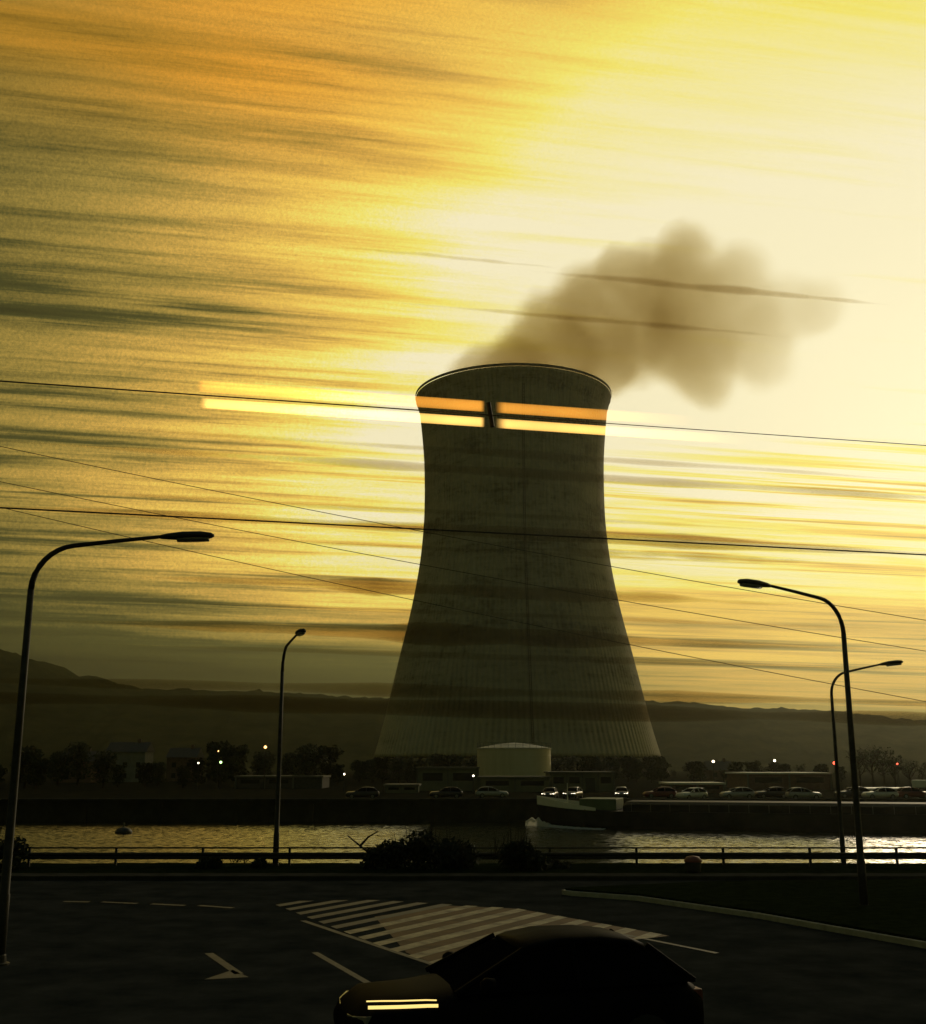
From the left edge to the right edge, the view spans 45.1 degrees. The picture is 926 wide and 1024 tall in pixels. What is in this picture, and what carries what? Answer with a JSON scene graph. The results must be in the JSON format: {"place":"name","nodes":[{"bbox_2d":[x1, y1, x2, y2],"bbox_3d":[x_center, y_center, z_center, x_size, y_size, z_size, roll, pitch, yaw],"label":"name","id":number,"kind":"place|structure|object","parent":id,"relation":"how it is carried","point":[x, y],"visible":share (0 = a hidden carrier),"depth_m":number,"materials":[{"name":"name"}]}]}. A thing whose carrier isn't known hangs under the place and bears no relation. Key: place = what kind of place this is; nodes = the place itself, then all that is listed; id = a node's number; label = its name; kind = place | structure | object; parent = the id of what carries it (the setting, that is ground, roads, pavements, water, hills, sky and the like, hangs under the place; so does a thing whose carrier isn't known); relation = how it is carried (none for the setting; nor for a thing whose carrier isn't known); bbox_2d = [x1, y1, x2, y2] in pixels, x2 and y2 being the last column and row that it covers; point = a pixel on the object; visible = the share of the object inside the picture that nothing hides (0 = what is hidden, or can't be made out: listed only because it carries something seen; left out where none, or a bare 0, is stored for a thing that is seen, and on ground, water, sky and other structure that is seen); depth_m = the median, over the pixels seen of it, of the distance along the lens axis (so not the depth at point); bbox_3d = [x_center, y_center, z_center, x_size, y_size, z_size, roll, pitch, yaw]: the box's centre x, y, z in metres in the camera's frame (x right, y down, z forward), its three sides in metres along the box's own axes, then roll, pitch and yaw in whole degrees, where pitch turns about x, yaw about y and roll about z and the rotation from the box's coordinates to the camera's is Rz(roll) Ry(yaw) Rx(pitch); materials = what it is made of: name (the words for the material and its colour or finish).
{"place":"outdoors","nodes":[
{"label":"outdoors","id":0,"kind":"place"},
{"bbox_2d":[59,749,100,782],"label":"house","id":1,"kind":"structure","parent":0,"point":[85,780],"depth_m":282.30,"materials":[{"name":"brick"}]},
{"bbox_2d":[105,739,154,781],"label":"house","id":2,"kind":"structure","parent":0,"point":[132,755],"depth_m":293.23,"materials":[{"name":"paint"}]},
{"bbox_2d":[166,745,203,780],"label":"house","id":3,"kind":"structure","parent":0,"point":[177,757],"depth_m":302.73,"materials":[{"name":"brick"}]},
{"bbox_2d":[384,783,420,792],"bbox_3d":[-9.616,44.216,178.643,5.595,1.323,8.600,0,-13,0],"label":"bus shelter","id":4,"kind":"structure","parent":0,"point":[401,787],"depth_m":174.67,"materials":[{"name":"metal"}]},
{"bbox_2d":[0,796,918,797],"bbox_3d":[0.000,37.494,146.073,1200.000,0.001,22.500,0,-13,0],"label":"quay road","id":5,"kind":"structure","parent":0,"point":[340,797],"depth_m":150.03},
{"bbox_2d":[345,787,378,797],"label":"parked car","id":6,"kind":"object","parent":5,"relation":"on","point":[371,792],"visible":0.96,"depth_m":143.72,"materials":[{"name":"paint"}]},
{"bbox_2d":[429,787,462,797],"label":"parked car","id":7,"kind":"object","parent":5,"relation":"on","point":[455,792],"visible":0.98,"depth_m":144.71,"materials":[{"name":"paint"}]},
{"bbox_2d":[475,786,508,797],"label":"parked car","id":8,"kind":"object","parent":5,"relation":"on","point":[485,791],"visible":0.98,"depth_m":146.65,"materials":[{"name":"silver metal"}]},
{"bbox_2d":[541,787,557,797],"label":"parked car","id":9,"kind":"object","parent":5,"relation":"on","point":[552,792],"visible":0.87,"depth_m":141.68,"materials":[{"name":"grey metal"}]},
{"bbox_2d":[563,787,582,797],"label":"parked car","id":10,"kind":"object","parent":5,"relation":"on","point":[576,792],"visible":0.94,"depth_m":143.63,"materials":[{"name":"grey"}]},
{"bbox_2d":[642,787,676,797],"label":"parked car","id":11,"kind":"object","parent":5,"relation":"on","point":[668,792],"visible":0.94,"depth_m":144.72,"materials":[{"name":"red paint"}]},
{"bbox_2d":[675,787,707,797],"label":"parked car","id":12,"kind":"object","parent":5,"relation":"on","point":[694,792],"visible":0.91,"depth_m":140.03,"materials":[{"name":"white paint"}]},
{"bbox_2d":[719,787,754,797],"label":"parked car","id":13,"kind":"object","parent":5,"relation":"on","point":[744,792],"visible":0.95,"depth_m":142.78,"materials":[{"name":"silver metal"}]},
{"bbox_2d":[755,787,786,797],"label":"parked car","id":14,"kind":"object","parent":5,"relation":"on","point":[778,792],"visible":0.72,"depth_m":144.73,"materials":[{"name":"paint"}]},
{"bbox_2d":[785,787,821,797],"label":"parked car","id":15,"kind":"object","parent":5,"relation":"on","point":[797,792],"visible":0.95,"depth_m":140.83,"materials":[{"name":"silver metal"}]},
{"bbox_2d":[835,787,869,797],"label":"parked car","id":16,"kind":"object","parent":5,"relation":"on","point":[846,793],"visible":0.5,"depth_m":145.76,"materials":[{"name":"paint"}]},
{"bbox_2d":[861,787,898,797],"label":"parked car","id":17,"kind":"object","parent":5,"relation":"on","point":[883,792],"visible":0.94,"depth_m":141.83,"materials":[{"name":"white paint"}]},
{"bbox_2d":[896,787,925,797],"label":"parked car","id":18,"kind":"object","parent":5,"relation":"on","point":[906,792],"visible":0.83,"depth_m":143.73,"materials":[{"name":"red paint"}]},
{"bbox_2d":[0,481,923,650],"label":"power cable","id":19,"kind":"object","parent":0,"point":[468,573],"visible":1,"depth_m":70.87,"materials":[{"name":"black metal"}]},
{"bbox_2d":[0,880,925,1023],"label":"road","id":20,"kind":"structure","parent":0,"point":[97,959],"depth_m":21.30,"materials":[{"name":"asphalt"}]},
{"bbox_2d":[0,531,213,965],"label":"street lamp","id":21,"kind":"object","parent":20,"relation":"on","point":[192,536],"visible":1,"depth_m":21.01,"materials":[{"name":"metal"}]},
{"bbox_2d":[277,900,451,928],"bbox_3d":[-3.219,9.844,27.565,3.930,0.001,5.024,-7,-15,29],"label":"rubbed road marking","id":22,"kind":"object","parent":20,"relation":"on","point":[361,914],"visible":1,"depth_m":27.74,"materials":[{"name":"paint"}]},
{"bbox_2d":[64,901,717,982],"bbox_3d":[-2.848,9.349,25.381,9.374,0.002,14.891,7,-15,-29],"label":"road line marking","id":23,"kind":"object","parent":20,"relation":"on","point":[233,972],"visible":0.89,"depth_m":20.82,"materials":[{"name":"paint"}]},
{"bbox_2d":[333,925,703,1023],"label":"parked car","id":24,"kind":"object","parent":20,"relation":"on","point":[562,974],"visible":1,"depth_m":13.18,"materials":[{"name":"black paint"}]},
{"bbox_2d":[376,906,667,961],"bbox_3d":[0.137,9.130,24.407,6.022,0.001,7.757,8,-15,-32],"label":"coloured road surface","id":25,"kind":"object","parent":20,"relation":"on","point":[431,957],"visible":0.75,"depth_m":24.99,"materials":[{"name":"paint"}]},
{"bbox_2d":[344,905,661,963],"bbox_3d":[0.216,9.106,24.319,5.988,0.001,7.415,8,-15,-32],"label":"hatched road marking","id":26,"kind":"object","parent":25,"relation":"on","point":[465,942],"visible":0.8,"depth_m":24.51,"materials":[{"name":"paint"}]},
{"bbox_2d":[562,890,925,948],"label":"traffic island kerb","id":27,"kind":"structure","parent":20,"relation":"on","point":[862,933],"depth_m":26.02,"materials":[{"name":"concrete"}]},
{"bbox_2d":[565,879,925,940],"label":"traffic island grass","id":28,"kind":"structure","parent":27,"relation":"on","point":[895,907],"depth_m":28.64,"materials":[{"name":"plant"}]},
{"bbox_2d":[737,579,868,904],"bbox_3d":[8.388,5.719,27.448,3.650,8.009,0.380,7,-14,-27],"label":"street lamp","id":29,"kind":"object","parent":28,"relation":"on","point":[861,866],"visible":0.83,"depth_m":27.95,"materials":[{"name":"metal"}]},
{"bbox_2d":[0,649,925,771],"bbox_3d":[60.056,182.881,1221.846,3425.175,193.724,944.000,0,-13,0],"label":"hills","id":30,"kind":"structure","parent":0,"point":[64,706],"depth_m":944.78,"materials":[{"name":"plant"}]},
{"bbox_2d":[0,822,925,862],"bbox_3d":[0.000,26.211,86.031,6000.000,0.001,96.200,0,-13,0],"label":"river","id":31,"kind":"structure","parent":0,"point":[187,834],"depth_m":101.83,"materials":[{"name":"black liquid"}]},
{"bbox_2d":[525,817,604,829],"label":"bow wave","id":32,"kind":"object","parent":31,"relation":"on","point":[531,821],"visible":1,"depth_m":121.65,"materials":[{"name":"liquid"}]},
{"bbox_2d":[537,783,925,832],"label":"cargo barge","id":33,"kind":"object","parent":31,"relation":"on","point":[796,816],"visible":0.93,"depth_m":115.04,"materials":[{"name":"paint"}]},
{"bbox_2d":[0,771,925,795],"bbox_3d":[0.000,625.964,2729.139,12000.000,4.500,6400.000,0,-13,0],"label":"ground","id":34,"kind":"structure","parent":0,"point":[49,787],"depth_m":209.87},
{"bbox_2d":[10,745,44,787],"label":"leafy tree","id":35,"kind":"object","parent":34,"relation":"on","point":[30,753],"visible":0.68,"depth_m":211.46,"materials":[{"name":"green plant"}]},
{"bbox_2d":[26,758,51,788],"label":"leafy tree","id":36,"kind":"object","parent":34,"relation":"on","point":[39,769],"visible":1,"depth_m":207.70,"materials":[{"name":"green plant"}]},
{"bbox_2d":[46,750,75,785],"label":"leafy tree","id":37,"kind":"object","parent":34,"relation":"on","point":[59,769],"visible":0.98,"depth_m":239.43,"materials":[{"name":"green plant"}]},
{"bbox_2d":[64,741,93,784],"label":"leafy tree","id":38,"kind":"object","parent":34,"relation":"on","point":[79,752],"visible":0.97,"depth_m":250.02,"materials":[{"name":"green plant"}]},
{"bbox_2d":[89,750,118,787],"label":"leafy tree","id":39,"kind":"object","parent":34,"relation":"on","point":[104,760],"visible":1,"depth_m":211.33,"materials":[{"name":"green plant"}]},
{"bbox_2d":[110,763,127,786],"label":"leafy tree","id":40,"kind":"object","parent":34,"relation":"on","point":[119,770],"visible":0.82,"depth_m":221.11,"materials":[{"name":"green plant"}]},
{"bbox_2d":[135,762,155,786],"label":"leafy tree","id":41,"kind":"object","parent":34,"relation":"on","point":[148,773],"visible":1,"depth_m":223.13,"materials":[{"name":"green plant"}]},
{"bbox_2d":[151,761,166,785],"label":"leafy tree","id":42,"kind":"object","parent":34,"relation":"on","point":[160,768],"visible":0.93,"depth_m":228.81,"materials":[{"name":"green plant"}]},
{"bbox_2d":[176,765,192,787],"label":"leafy tree","id":43,"kind":"object","parent":34,"relation":"on","point":[184,775],"visible":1,"depth_m":210.32,"materials":[{"name":"green plant"}]},
{"bbox_2d":[188,757,206,786],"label":"leafy tree","id":44,"kind":"object","parent":34,"relation":"on","point":[194,766],"visible":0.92,"depth_m":220.03,"materials":[{"name":"green plant"}]},
{"bbox_2d":[204,740,239,786],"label":"leafy tree","id":45,"kind":"object","parent":34,"relation":"on","point":[223,756],"visible":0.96,"depth_m":222.71,"materials":[{"name":"green plant"}]},
{"bbox_2d":[223,744,249,780],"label":"leafy tree","id":46,"kind":"object","parent":34,"relation":"on","point":[240,769],"visible":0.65,"depth_m":240.72,"materials":[{"name":"green plant"}]},
{"bbox_2d":[249,751,276,774],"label":"leafy tree","id":47,"kind":"object","parent":34,"relation":"on","point":[268,757],"visible":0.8,"depth_m":227.71,"materials":[{"name":"green plant"}]},
{"bbox_2d":[234,775,330,788],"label":"long shed","id":48,"kind":"structure","parent":34,"relation":"on","point":[287,781],"depth_m":208.93,"materials":[{"name":"stone"}]},
{"bbox_2d":[299,780,315,788],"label":"door","id":49,"kind":"structure","parent":48,"relation":"in","point":[303,784],"depth_m":208.83,"materials":[{"name":"metal"}]},
{"bbox_2d":[281,752,300,774],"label":"leafy tree","id":50,"kind":"object","parent":34,"relation":"on","point":[289,757],"visible":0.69,"depth_m":234.85,"materials":[{"name":"green plant"}]},
{"bbox_2d":[290,743,328,775],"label":"leafy tree","id":51,"kind":"object","parent":34,"relation":"on","point":[306,765],"visible":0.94,"depth_m":215.66,"materials":[{"name":"green plant"}]},
{"bbox_2d":[315,745,344,778],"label":"leafy tree","id":52,"kind":"object","parent":34,"relation":"on","point":[333,754],"visible":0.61,"depth_m":255.82,"materials":[{"name":"green plant"}]},
{"bbox_2d":[329,764,344,784],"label":"leafy tree","id":53,"kind":"object","parent":34,"relation":"on","point":[337,772],"visible":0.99,"depth_m":250.70,"materials":[{"name":"green plant"}]},
{"bbox_2d":[349,760,367,782],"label":"leafy tree","id":54,"kind":"object","parent":34,"relation":"on","point":[359,773],"visible":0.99,"depth_m":278.72,"materials":[{"name":"green plant"}]},
{"bbox_2d":[364,758,381,782],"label":"leafy tree","id":55,"kind":"object","parent":34,"relation":"on","point":[370,769],"visible":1,"depth_m":277.15,"materials":[{"name":"green plant"}]},
{"bbox_2d":[374,756,390,782],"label":"leafy tree","id":56,"kind":"object","parent":34,"relation":"on","point":[383,763],"visible":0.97,"depth_m":277.13,"materials":[{"name":"green plant"}]},
{"bbox_2d":[388,756,407,782],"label":"leafy tree","id":57,"kind":"object","parent":34,"relation":"on","point":[397,766],"visible":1,"depth_m":266.06,"materials":[{"name":"green plant"}]},
{"bbox_2d":[434,754,452,766],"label":"leafy tree","id":58,"kind":"object","parent":34,"relation":"on","point":[442,761],"visible":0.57,"depth_m":277.81,"materials":[{"name":"green plant"}]},
{"bbox_2d":[416,767,479,790],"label":"plant hall","id":59,"kind":"structure","parent":34,"relation":"on","point":[436,778],"depth_m":190.61,"materials":[{"name":"metal"}]},
{"bbox_2d":[423,773,442,780],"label":"window","id":60,"kind":"structure","parent":59,"relation":"in","point":[426,776],"depth_m":190.65,"materials":[{"name":"black glass"}]},
{"bbox_2d":[453,773,472,780],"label":"window","id":61,"kind":"structure","parent":59,"relation":"in","point":[456,776],"depth_m":190.65,"materials":[{"name":"black glass"}]},
{"bbox_2d":[449,753,465,766],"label":"leafy tree","id":62,"kind":"object","parent":34,"relation":"on","point":[457,760],"visible":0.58,"depth_m":269.61,"materials":[{"name":"green plant"}]},
{"bbox_2d":[0,798,925,821],"bbox_3d":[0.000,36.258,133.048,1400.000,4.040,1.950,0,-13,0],"label":"quay wall","id":63,"kind":"structure","parent":34,"relation":"on","point":[263,809],"depth_m":132.58,"materials":[{"name":"concrete"}]},
{"bbox_2d":[0,863,925,872],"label":"grass verge","id":64,"kind":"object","parent":34,"relation":"on","point":[477,868],"depth_m":37.39,"materials":[{"name":"plant"}]},
{"bbox_2d":[0,805,32,871],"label":"bush","id":65,"kind":"object","parent":64,"relation":"on","point":[20,855],"visible":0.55,"depth_m":37.12,"materials":[{"name":"green plant"}]},
{"bbox_2d":[193,853,269,868],"bbox_3d":[-7.782,11.822,37.599,2.532,0.758,0.926,0,-13,0],"label":"bush","id":66,"kind":"object","parent":64,"relation":"on","point":[217,863],"visible":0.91,"depth_m":37.49,"materials":[{"name":"green plant"}]},
{"bbox_2d":[272,629,305,865],"bbox_3d":[-5.971,8.162,38.205,0.380,8.009,3.650,5,-14,-19],"label":"street lamp","id":67,"kind":"object","parent":64,"relation":"on","point":[298,632],"visible":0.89,"depth_m":39.46,"materials":[{"name":"metal"}]},
{"bbox_2d":[347,810,481,869],"bbox_3d":[-1.632,11.219,37.653,4.570,2.224,1.645,0,-13,0],"label":"bush","id":68,"kind":"object","parent":64,"relation":"on","point":[417,850],"visible":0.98,"depth_m":37.23,"materials":[{"name":"green plant"}]},
{"bbox_2d":[1,847,925,866],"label":"guard rail","id":69,"kind":"object","parent":64,"relation":"on","point":[636,855],"visible":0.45,"depth_m":38.50,"materials":[{"name":"metal"}]},
{"bbox_2d":[489,822,552,870],"bbox_3d":[1.936,11.286,37.392,2.117,1.787,1.183,0,-13,0],"label":"bush","id":70,"kind":"object","parent":64,"relation":"on","point":[521,854],"visible":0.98,"depth_m":37.19,"materials":[{"name":"green plant"}]},
{"bbox_2d":[549,858,574,868],"bbox_3d":[2.986,11.947,37.762,1.712,0.491,0.914,0,-13,0],"label":"bush","id":71,"kind":"object","parent":64,"relation":"on","point":[564,865],"visible":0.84,"depth_m":37.54,"materials":[{"name":"green plant"}]},
{"bbox_2d":[684,855,701,872],"bbox_3d":[7.479,11.438,36.267,0.580,0.523,0.580,0,-13,0],"label":"litter bin","id":72,"kind":"object","parent":64,"relation":"on","point":[692,864],"visible":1,"depth_m":36.06,"materials":[{"name":"black paint"}]},
{"bbox_2d":[830,660,902,864],"bbox_3d":[14.194,8.796,38.823,0.334,7.048,3.212,8,-15,-33],"label":"street lamp","id":73,"kind":"object","parent":64,"relation":"on","point":[839,804],"visible":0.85,"depth_m":39.72,"materials":[{"name":"metal"}]},
{"bbox_2d":[0,873,925,879],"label":"kerb","id":74,"kind":"structure","parent":34,"relation":"on","point":[440,876],"depth_m":34.94,"materials":[{"name":"concrete"}]},
{"bbox_2d":[477,776,551,791],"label":"plant hall","id":75,"kind":"structure","parent":34,"relation":"on","point":[521,783],"depth_m":182.62,"materials":[{"name":"metal"}]},
{"bbox_2d":[477,742,555,775],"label":"storage tank","id":76,"kind":"object","parent":34,"relation":"on","point":[516,759],"visible":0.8,"depth_m":220.30,"materials":[{"name":"metal"}]},
{"bbox_2d":[366,363,670,777],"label":"cooling tower","id":77,"kind":"structure","parent":34,"relation":"on","point":[465,683],"depth_m":421.10,"materials":[{"name":"concrete"}]},
{"bbox_2d":[562,755,577,770],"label":"leafy tree","id":78,"kind":"object","parent":34,"relation":"on","point":[569,764],"visible":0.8,"depth_m":276.65,"materials":[{"name":"green plant"}]},
{"bbox_2d":[544,771,615,791],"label":"plant hall","id":79,"kind":"structure","parent":34,"relation":"on","point":[594,781],"depth_m":184.69,"materials":[{"name":"metal"}]},
{"bbox_2d":[580,756,602,770],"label":"leafy tree","id":80,"kind":"object","parent":34,"relation":"on","point":[591,765],"visible":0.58,"depth_m":272.42,"materials":[{"name":"green plant"}]},
{"bbox_2d":[604,756,621,779],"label":"leafy tree","id":81,"kind":"object","parent":34,"relation":"on","point":[613,762],"visible":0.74,"depth_m":287.09,"materials":[{"name":"green plant"}]},
{"bbox_2d":[620,755,636,781],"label":"leafy tree","id":82,"kind":"object","parent":34,"relation":"on","point":[626,763],"visible":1,"depth_m":286.58,"materials":[{"name":"green plant"}]},
{"bbox_2d":[638,756,659,782],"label":"leafy tree","id":83,"kind":"object","parent":34,"relation":"on","point":[651,770],"visible":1,"depth_m":274.30,"materials":[{"name":"green plant"}]},
{"bbox_2d":[651,755,671,781],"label":"leafy tree","id":84,"kind":"object","parent":34,"relation":"on","point":[662,766],"visible":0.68,"depth_m":284.71,"materials":[{"name":"green plant"}]},
{"bbox_2d":[682,761,700,781],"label":"leafy tree","id":85,"kind":"object","parent":34,"relation":"on","point":[693,771],"visible":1,"depth_m":261.99,"materials":[{"name":"green plant"}]},
{"bbox_2d":[659,782,725,792],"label":"shed","id":86,"kind":"structure","parent":34,"relation":"on","point":[711,787],"depth_m":172.77,"materials":[{"name":"metal"}]},
{"bbox_2d":[727,761,743,771],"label":"leafy tree","id":87,"kind":"object","parent":34,"relation":"on","point":[734,767],"visible":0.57,"depth_m":253.66,"materials":[{"name":"green plant"}]},
{"bbox_2d":[742,760,761,771],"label":"leafy tree","id":88,"kind":"object","parent":34,"relation":"on","point":[753,766],"visible":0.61,"depth_m":239.19,"materials":[{"name":"green plant"}]},
{"bbox_2d":[846,749,868,786],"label":"bare tree","id":89,"kind":"object","parent":34,"relation":"on","point":[860,774],"visible":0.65,"depth_m":225.73,"materials":[{"name":"brown plant"}]},
{"bbox_2d":[856,744,886,786],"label":"bare tree","id":90,"kind":"object","parent":34,"relation":"on","point":[870,763],"visible":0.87,"depth_m":223.81,"materials":[{"name":"brown plant"}]},
{"bbox_2d":[870,747,894,786],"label":"bare tree","id":91,"kind":"object","parent":34,"relation":"on","point":[882,769],"visible":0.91,"depth_m":212.69,"materials":[{"name":"brown plant"}]},
{"bbox_2d":[883,755,903,786],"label":"bare tree","id":92,"kind":"object","parent":34,"relation":"on","point":[891,762],"visible":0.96,"depth_m":210.11,"materials":[{"name":"brown plant"}]},
{"bbox_2d":[898,759,920,786],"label":"bare tree","id":93,"kind":"object","parent":34,"relation":"on","point":[908,772],"visible":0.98,"depth_m":209.57,"materials":[{"name":"brown plant"}]},
{"bbox_2d":[0,507,925,555],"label":"overhead wire","id":94,"kind":"object","parent":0,"point":[450,530],"visible":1,"depth_m":11.47,"materials":[{"name":"black metal"}]},
{"bbox_2d":[0,380,925,445],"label":"power cable","id":95,"kind":"object","parent":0,"point":[490,415],"visible":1,"depth_m":6.20,"materials":[{"name":"black glowing light"}]},
{"bbox_2d":[0,446,925,620],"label":"power cable","id":96,"kind":"object","parent":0,"point":[460,538],"visible":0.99,"depth_m":71.36,"materials":[{"name":"black metal"}]},
{"bbox_2d":[0,0,925,719],"label":"sky","id":97,"kind":"structure","parent":0,"point":[712,213],"materials":[{"name":"yellow"}]},
{"bbox_2d":[8,509,925,701],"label":"power cable","id":98,"kind":"object","parent":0,"point":[473,612],"visible":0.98,"depth_m":70.30,"materials":[{"name":"black metal"}]},
{"bbox_2d":[702,758,730,779],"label":"house","id":99,"kind":"structure","parent":0,"point":[723,764],"depth_m":322.53,"materials":[{"name":"brick"}]},
{"bbox_2d":[725,772,832,789],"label":"warehouse","id":100,"kind":"structure","parent":0,"point":[788,780],"depth_m":199.31,"materials":[{"name":"brick"}]},
{"bbox_2d":[755,777,781,782],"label":"window","id":101,"kind":"structure","parent":100,"relation":"in","point":[757,779],"depth_m":199.29,"materials":[{"name":"black glass"}]},
{"bbox_2d":[796,777,823,782],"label":"window","id":102,"kind":"structure","parent":100,"relation":"in","point":[798,779],"depth_m":199.31,"materials":[{"name":"black glass"}]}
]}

